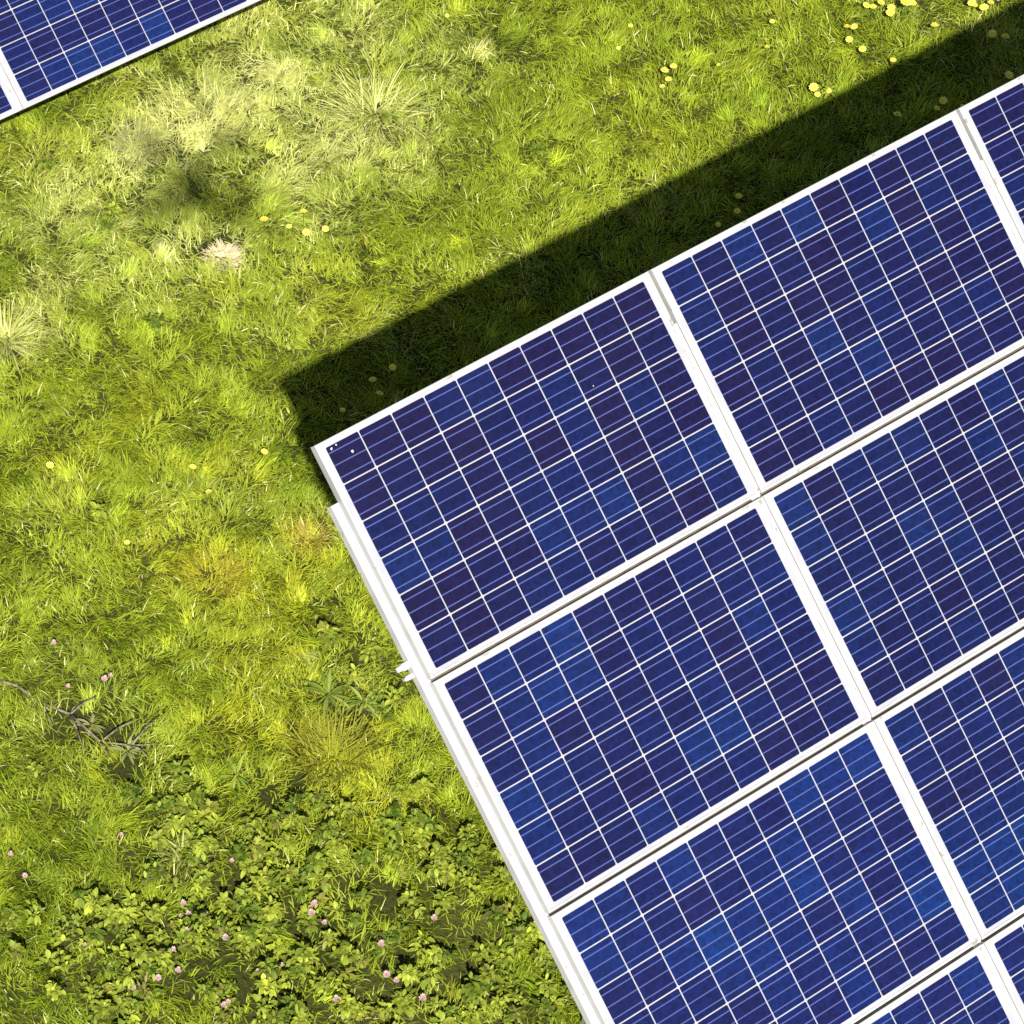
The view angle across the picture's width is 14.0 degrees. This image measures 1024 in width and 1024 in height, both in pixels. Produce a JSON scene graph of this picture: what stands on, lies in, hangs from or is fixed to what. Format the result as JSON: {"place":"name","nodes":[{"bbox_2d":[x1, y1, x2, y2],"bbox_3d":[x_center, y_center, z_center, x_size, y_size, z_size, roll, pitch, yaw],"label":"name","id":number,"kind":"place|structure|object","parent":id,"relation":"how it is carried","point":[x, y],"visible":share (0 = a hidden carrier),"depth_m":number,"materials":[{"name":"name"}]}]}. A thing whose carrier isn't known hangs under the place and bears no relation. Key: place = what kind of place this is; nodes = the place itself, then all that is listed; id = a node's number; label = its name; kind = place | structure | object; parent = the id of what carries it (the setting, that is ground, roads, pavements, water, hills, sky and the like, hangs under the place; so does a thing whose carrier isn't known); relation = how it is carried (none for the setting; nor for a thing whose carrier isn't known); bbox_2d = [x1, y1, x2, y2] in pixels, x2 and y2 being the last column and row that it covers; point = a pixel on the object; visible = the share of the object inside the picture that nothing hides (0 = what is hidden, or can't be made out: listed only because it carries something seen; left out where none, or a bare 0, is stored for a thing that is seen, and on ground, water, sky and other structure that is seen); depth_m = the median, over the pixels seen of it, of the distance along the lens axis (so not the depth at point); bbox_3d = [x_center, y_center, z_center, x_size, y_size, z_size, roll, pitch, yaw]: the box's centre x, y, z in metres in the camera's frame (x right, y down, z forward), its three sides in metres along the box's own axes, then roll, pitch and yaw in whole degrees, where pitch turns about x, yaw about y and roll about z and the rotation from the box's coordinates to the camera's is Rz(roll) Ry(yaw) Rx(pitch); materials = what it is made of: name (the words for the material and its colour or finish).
{"place":"outdoors","nodes":[
{"label":"outdoors","id":0,"kind":"place"},
{"bbox_2d":[0,0,1023,1023],"bbox_3d":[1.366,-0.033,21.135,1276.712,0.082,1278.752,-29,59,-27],"label":"ground","id":1,"kind":"structure","parent":0,"point":[456,972],"depth_m":21.23,"materials":[{"name":"green plant"}]},
{"bbox_2d":[0,65,22,109],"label":"mounting frame","id":2,"kind":"object","parent":1,"relation":"on","point":[11,88],"visible":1,"depth_m":21.72,"materials":[{"name":"white metal"}]},
{"bbox_2d":[0,70,20,119],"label":"solar panel","id":3,"kind":"object","parent":2,"relation":"attached to","point":[9,105],"visible":1,"depth_m":21.70,"materials":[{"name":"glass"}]},
{"bbox_2d":[0,0,260,110],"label":"solar panel","id":4,"kind":"object","parent":2,"relation":"attached to","point":[49,48],"visible":1,"depth_m":21.93,"materials":[{"name":"glass"}]},
{"bbox_2d":[0,298,43,374],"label":"grass tussock","id":5,"kind":"object","parent":1,"relation":"on","point":[9,330],"depth_m":21.34,"materials":[{"name":"plant"}]},
{"bbox_2d":[46,461,53,473],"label":"yellow wildflower","id":6,"kind":"object","parent":1,"relation":"on","point":[49,464],"visible":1,"depth_m":20.69,"materials":[{"name":"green plant"}]},
{"bbox_2d":[0,680,160,759],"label":"dead stem","id":7,"kind":"object","parent":1,"relation":"on","point":[132,744],"visible":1,"depth_m":19.78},
{"bbox_2d":[76,713,105,736],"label":"broadleaf weed","id":8,"kind":"object","parent":1,"relation":"on","point":[95,727],"visible":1,"depth_m":19.80,"materials":[{"name":"green plant"}]},
{"bbox_2d":[100,675,106,688],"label":"pink wildflower","id":9,"kind":"object","parent":1,"relation":"on","point":[103,678],"visible":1,"depth_m":19.90,"materials":[{"name":"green plant"}]},
{"bbox_2d":[107,735,143,764],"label":"broadleaf weed","id":10,"kind":"object","parent":1,"relation":"on","point":[118,748],"visible":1,"depth_m":19.72,"materials":[{"name":"green plant"}]},
{"bbox_2d":[100,113,173,174],"bbox_3d":[-2.020,-1.975,22.287,0.433,0.119,0.448,-29,59,-27],"label":"dry grass tuft","id":11,"kind":"object","parent":1,"relation":"on","point":[128,138],"visible":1,"depth_m":22.32,"materials":[{"name":"beige plant"}]},
{"bbox_2d":[155,974,160,983],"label":"pink wildflower","id":12,"kind":"object","parent":1,"relation":"on","point":[157,977],"visible":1,"depth_m":18.86,"materials":[{"name":"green plant"}]},
{"bbox_2d":[174,966,180,983],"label":"pink wildflower","id":13,"kind":"object","parent":1,"relation":"on","point":[177,970],"visible":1,"depth_m":18.90,"materials":[{"name":"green plant"}]},
{"bbox_2d":[180,899,186,911],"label":"pink wildflower","id":14,"kind":"object","parent":1,"relation":"on","point":[183,902],"visible":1,"depth_m":19.14,"materials":[{"name":"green plant"}]},
{"bbox_2d":[153,827,214,879],"bbox_3d":[-1.522,1.584,19.369,0.316,0.108,0.317,-29,59,-27],"label":"grass tussock","id":15,"kind":"object","parent":1,"relation":"on","point":[170,855],"depth_m":19.38,"materials":[{"name":"green plant"}]},
{"bbox_2d":[189,464,196,475],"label":"yellow wildflower","id":16,"kind":"object","parent":1,"relation":"on","point":[192,466],"visible":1,"depth_m":20.80,"materials":[{"name":"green plant"}]},
{"bbox_2d":[176,536,247,600],"bbox_3d":[-1.466,0.295,20.477,0.392,0.080,0.393,-29,59,-27],"label":"dry grass tuft","id":17,"kind":"object","parent":1,"relation":"on","point":[205,579],"visible":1,"depth_m":20.49,"materials":[{"name":"plant"}]},
{"bbox_2d":[164,69,271,144],"bbox_3d":[-1.583,-2.221,22.567,0.593,0.132,0.630,-29,59,-27],"label":"grass tussock","id":18,"kind":"object","parent":1,"relation":"on","point":[209,116],"depth_m":22.60,"materials":[{"name":"green plant"}]},
{"bbox_2d":[200,238,244,271],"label":"dry grass tuft","id":19,"kind":"object","parent":1,"relation":"on","point":[233,252],"visible":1,"depth_m":21.87,"materials":[{"name":"beige plant"}]},
{"bbox_2d":[221,934,227,945],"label":"pink wildflower","id":20,"kind":"object","parent":1,"relation":"on","point":[224,937],"visible":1,"depth_m":19.01,"materials":[{"name":"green plant"}]},
{"bbox_2d":[213,754,250,793],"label":"broadleaf weed","id":21,"kind":"object","parent":1,"relation":"on","point":[233,769],"visible":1,"depth_m":19.69,"materials":[{"name":"green plant"}]},
{"bbox_2d":[260,216,267,235],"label":"yellow wildflower","id":22,"kind":"object","parent":1,"relation":"on","point":[264,219],"visible":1,"depth_m":21.95,"materials":[{"name":"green plant"}]},
{"bbox_2d":[261,448,267,458],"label":"yellow wildflower","id":23,"kind":"object","parent":1,"relation":"on","point":[264,451],"visible":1,"depth_m":20.93,"materials":[{"name":"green plant"}]},
{"bbox_2d":[282,644,320,667],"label":"broadleaf weed","id":24,"kind":"object","parent":1,"relation":"on","point":[305,660],"visible":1,"depth_m":20.20,"materials":[{"name":"green plant"}]},
{"bbox_2d":[300,208,306,226],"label":"yellow wildflower","id":25,"kind":"object","parent":1,"relation":"on","point":[303,210],"visible":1,"depth_m":22.03,"materials":[{"name":"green plant"}]},
{"bbox_2d":[302,228,310,240],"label":"yellow wildflower","id":26,"kind":"object","parent":1,"relation":"on","point":[305,232],"visible":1,"depth_m":21.91,"materials":[{"name":"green plant"}]},
{"bbox_2d":[280,514,339,558],"bbox_3d":[-1.002,0.119,20.688,0.300,0.085,0.315,21,51,10],"label":"dry grass tuft","id":27,"kind":"object","parent":1,"relation":"on","point":[302,527],"visible":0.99,"depth_m":20.72,"materials":[{"name":"yellow plant"}]},
{"bbox_2d":[308,908,314,915],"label":"pink wildflower","id":28,"kind":"object","parent":1,"relation":"on","point":[311,912],"visible":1,"depth_m":19.13,"materials":[{"name":"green plant"}]},
{"bbox_2d":[310,899,317,906],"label":"pink wildflower","id":29,"kind":"object","parent":1,"relation":"on","point":[314,903],"visible":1,"depth_m":19.17,"materials":[{"name":"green plant"}]},
{"bbox_2d":[322,226,328,235],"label":"yellow wildflower","id":30,"kind":"object","parent":1,"relation":"on","point":[325,228],"visible":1,"depth_m":21.96,"materials":[{"name":"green plant"}]},
{"bbox_2d":[265,701,392,795],"bbox_3d":[-0.834,1.114,19.819,0.640,0.159,0.608,-29,59,-27],"label":"grass tussock","id":31,"kind":"object","parent":1,"relation":"on","point":[317,734],"depth_m":19.85,"materials":[{"name":"green plant"}]},
{"bbox_2d":[299,668,360,718],"bbox_3d":[-0.887,0.888,20.084,0.239,0.082,0.314,-29,59,-27],"label":"broadleaf weed","id":32,"kind":"object","parent":1,"relation":"on","point":[317,687],"visible":1,"depth_m":20.08,"materials":[{"name":"green plant"}]},
{"bbox_2d":[333,994,339,1005],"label":"pink wildflower","id":33,"kind":"object","parent":1,"relation":"on","point":[335,998],"visible":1,"depth_m":18.85,"materials":[{"name":"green plant"}]},
{"bbox_2d":[344,686,382,717],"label":"broadleaf weed","id":34,"kind":"object","parent":1,"relation":"on","point":[355,702],"visible":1,"depth_m":20.04,"materials":[{"name":"green plant"}]},
{"bbox_2d":[368,376,375,391],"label":"yellow wildflower","id":35,"kind":"object","parent":1,"relation":"on","point":[372,379],"visible":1,"depth_m":21.32,"materials":[{"name":"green plant"}]},
{"bbox_2d":[306,53,447,159],"bbox_3d":[-0.712,-2.227,22.580,0.772,0.217,0.832,-29,59,-27],"label":"grass tussock","id":36,"kind":"object","parent":1,"relation":"on","point":[360,92],"depth_m":22.65,"materials":[{"name":"plant"}]},
{"bbox_2d":[376,391,382,406],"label":"yellow wildflower","id":37,"kind":"object","parent":1,"relation":"on","point":[379,392],"visible":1,"depth_m":21.28,"materials":[{"name":"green plant"}]},
{"bbox_2d":[377,940,384,954],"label":"pink wildflower","id":38,"kind":"object","parent":1,"relation":"on","point":[380,943],"visible":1,"depth_m":19.06,"materials":[{"name":"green plant"}]},
{"bbox_2d":[382,970,390,982],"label":"pink wildflower","id":39,"kind":"object","parent":1,"relation":"on","point":[386,974],"visible":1,"depth_m":18.95,"materials":[{"name":"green plant"}]},
{"bbox_2d":[389,364,396,374],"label":"yellow wildflower","id":40,"kind":"object","parent":1,"relation":"on","point":[392,367],"visible":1,"depth_m":21.39,"materials":[{"name":"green plant"}]},
{"bbox_2d":[393,977,398,989],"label":"pink wildflower","id":41,"kind":"object","parent":1,"relation":"on","point":[395,979],"visible":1,"depth_m":18.95,"materials":[{"name":"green plant"}]},
{"bbox_2d":[0,73,836,1023],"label":"leafy ground cover","id":42,"kind":"object","parent":1,"relation":"on","point":[260,889],"visible":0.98,"depth_m":19.12,"materials":[{"name":"green plant"}]},
{"bbox_2d":[419,993,426,1009],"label":"pink wildflower","id":43,"kind":"object","parent":1,"relation":"on","point":[422,996],"visible":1,"depth_m":18.88,"materials":[{"name":"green plant"}]},
{"bbox_2d":[431,914,436,926],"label":"pink wildflower","id":44,"kind":"object","parent":1,"relation":"on","point":[434,917],"visible":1,"depth_m":19.19,"materials":[{"name":"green plant"}]},
{"bbox_2d":[660,67,668,83],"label":"yellow wildflower","id":45,"kind":"object","parent":1,"relation":"on","point":[664,70],"visible":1,"depth_m":22.92,"materials":[{"name":"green plant"}]},
{"bbox_2d":[665,77,671,90],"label":"yellow wildflower","id":46,"kind":"object","parent":1,"relation":"on","point":[668,79],"visible":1,"depth_m":22.92,"materials":[{"name":"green plant"}]},
{"bbox_2d":[670,63,676,73],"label":"yellow wildflower","id":47,"kind":"object","parent":1,"relation":"on","point":[673,65],"visible":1,"depth_m":22.96,"materials":[{"name":"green plant"}]},
{"bbox_2d":[327,160,1023,1023],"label":"mounting frame","id":48,"kind":"object","parent":1,"relation":"on","point":[461,760],"visible":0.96,"depth_m":15.98,"materials":[{"name":"white metal"}]},
{"bbox_2d":[311,271,757,679],"bbox_3d":[0.109,-0.157,16.225,1.652,0.040,0.997,-29,95,-27],"label":"solar panel","id":49,"kind":"object","parent":48,"relation":"on","point":[492,498],"visible":1,"depth_m":16.19,"materials":[{"name":"glass"}]},
{"bbox_2d":[429,498,868,913],"bbox_3d":[0.559,0.744,16.299,1.652,0.040,0.997,-29,95,-27],"label":"solar panel","id":50,"kind":"object","parent":48,"relation":"on","point":[616,724],"visible":1,"depth_m":16.27,"materials":[{"name":"glass"}]},
{"bbox_2d":[547,722,978,1023],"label":"solar panel","id":51,"kind":"object","parent":48,"relation":"on","point":[816,888],"visible":1,"depth_m":16.40,"materials":[{"name":"glass"}]},
{"bbox_2d":[648,110,1023,493],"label":"solar panel","id":52,"kind":"object","parent":48,"relation":"on","point":[828,315],"visible":1,"depth_m":16.95,"materials":[{"name":"glass"}]},
{"bbox_2d":[759,348,1023,716],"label":"solar panel","id":53,"kind":"object","parent":48,"relation":"on","point":[903,536],"visible":1,"depth_m":16.92,"materials":[{"name":"glass"}]},
{"bbox_2d":[855,945,1019,1023],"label":"solar panel","id":54,"kind":"object","parent":48,"relation":"on","point":[965,987],"visible":1,"depth_m":16.69,"materials":[{"name":"glass"}]},
{"bbox_2d":[870,628,1023,939],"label":"solar panel","id":55,"kind":"object","parent":48,"relation":"on","point":[953,740],"visible":1,"depth_m":16.86,"materials":[{"name":"glass"}]},
{"bbox_2d":[954,74,1023,242],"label":"solar panel","id":56,"kind":"object","parent":48,"relation":"on","point":[992,121],"visible":1,"depth_m":17.38,"materials":[{"name":"glass"}]},
{"bbox_2d":[979,914,1023,1023],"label":"solar panel","id":57,"kind":"object","parent":48,"relation":"on","point":[1004,946],"visible":1,"depth_m":16.82,"materials":[{"name":"glass"}]},
{"bbox_2d":[733,208,740,220],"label":"yellow wildflower","id":58,"kind":"object","parent":1,"relation":"on","point":[736,210],"visible":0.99,"depth_m":22.33,"materials":[{"name":"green plant"}]},
{"bbox_2d":[735,193,741,205],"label":"yellow wildflower","id":59,"kind":"object","parent":1,"relation":"on","point":[737,195],"visible":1,"depth_m":22.39,"materials":[{"name":"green plant"}]},
{"bbox_2d":[809,83,817,92],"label":"yellow wildflower","id":60,"kind":"object","parent":1,"relation":"on","point":[813,86],"visible":1,"depth_m":22.98,"materials":[{"name":"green plant"}]},
{"bbox_2d":[845,36,852,42],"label":"yellow wildflower","id":61,"kind":"object","parent":1,"relation":"on","point":[848,39],"visible":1,"depth_m":23.31,"materials":[{"name":"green plant"}]},
{"bbox_2d":[850,24,857,39],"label":"yellow wildflower","id":62,"kind":"object","parent":1,"relation":"on","point":[854,26],"visible":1,"depth_m":23.37,"materials":[{"name":"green plant"}]},
{"bbox_2d":[859,46,866,55],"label":"yellow wildflower","id":63,"kind":"object","parent":1,"relation":"on","point":[862,49],"visible":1,"depth_m":23.26,"materials":[{"name":"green plant"}]},
{"bbox_2d":[860,2,869,14],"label":"yellow wildflower","id":64,"kind":"object","parent":1,"relation":"on","point":[866,4],"visible":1,"depth_m":23.48,"materials":[{"name":"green plant"}]},
{"bbox_2d":[869,4,876,18],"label":"yellow wildflower","id":65,"kind":"object","parent":1,"relation":"on","point":[872,6],"visible":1,"depth_m":23.48,"materials":[{"name":"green plant"}]},
{"bbox_2d":[875,0,884,16],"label":"yellow wildflower","id":66,"kind":"object","parent":1,"relation":"on","point":[881,2],"visible":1,"depth_m":23.50,"materials":[{"name":"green plant"}]},
{"bbox_2d":[888,9,894,20],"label":"yellow wildflower","id":67,"kind":"object","parent":1,"relation":"on","point":[891,11],"visible":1,"depth_m":23.44,"materials":[{"name":"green plant"}]},
{"bbox_2d":[887,4,895,17],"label":"yellow wildflower","id":68,"kind":"object","parent":1,"relation":"on","point":[890,6],"visible":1,"depth_m":23.48,"materials":[{"name":"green plant"}]},
{"bbox_2d":[891,111,900,130],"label":"yellow wildflower","id":69,"kind":"object","parent":1,"relation":"on","point":[896,113],"visible":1,"depth_m":22.91,"materials":[{"name":"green plant"}]},
{"bbox_2d":[900,0,912,21],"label":"yellow wildflower","id":70,"kind":"object","parent":1,"relation":"on","point":[906,2],"visible":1,"depth_m":23.44,"materials":[{"name":"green plant"}]},
{"bbox_2d":[931,22,938,40],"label":"yellow wildflower","id":71,"kind":"object","parent":1,"relation":"on","point":[934,25],"visible":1,"depth_m":23.40,"materials":[{"name":"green plant"}]},
{"bbox_2d":[939,96,947,108],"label":"yellow wildflower","id":72,"kind":"object","parent":1,"relation":"on","point":[943,100],"visible":1,"depth_m":23.00,"materials":[{"name":"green plant"}]},
{"bbox_2d":[967,0,975,9],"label":"yellow wildflower","id":73,"kind":"object","parent":1,"relation":"on","point":[970,2],"visible":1,"depth_m":23.53,"materials":[{"name":"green plant"}]},
{"bbox_2d":[979,3,988,21],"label":"yellow wildflower","id":74,"kind":"object","parent":1,"relation":"on","point":[984,6],"visible":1,"depth_m":23.49,"materials":[{"name":"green plant"}]},
{"bbox_2d":[988,29,996,42],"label":"yellow wildflower","id":75,"kind":"object","parent":1,"relation":"on","point":[992,33],"visible":1,"depth_m":23.36,"materials":[{"name":"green plant"}]},
{"bbox_2d":[1001,33,1009,46],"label":"yellow wildflower","id":76,"kind":"object","parent":1,"relation":"on","point":[1005,35],"visible":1,"depth_m":23.37,"materials":[{"name":"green plant"}]},
{"bbox_2d":[1003,71,1013,83],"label":"yellow wildflower","id":77,"kind":"object","parent":1,"relation":"on","point":[1008,74],"visible":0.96,"depth_m":23.17,"materials":[{"name":"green plant"}]}
]}

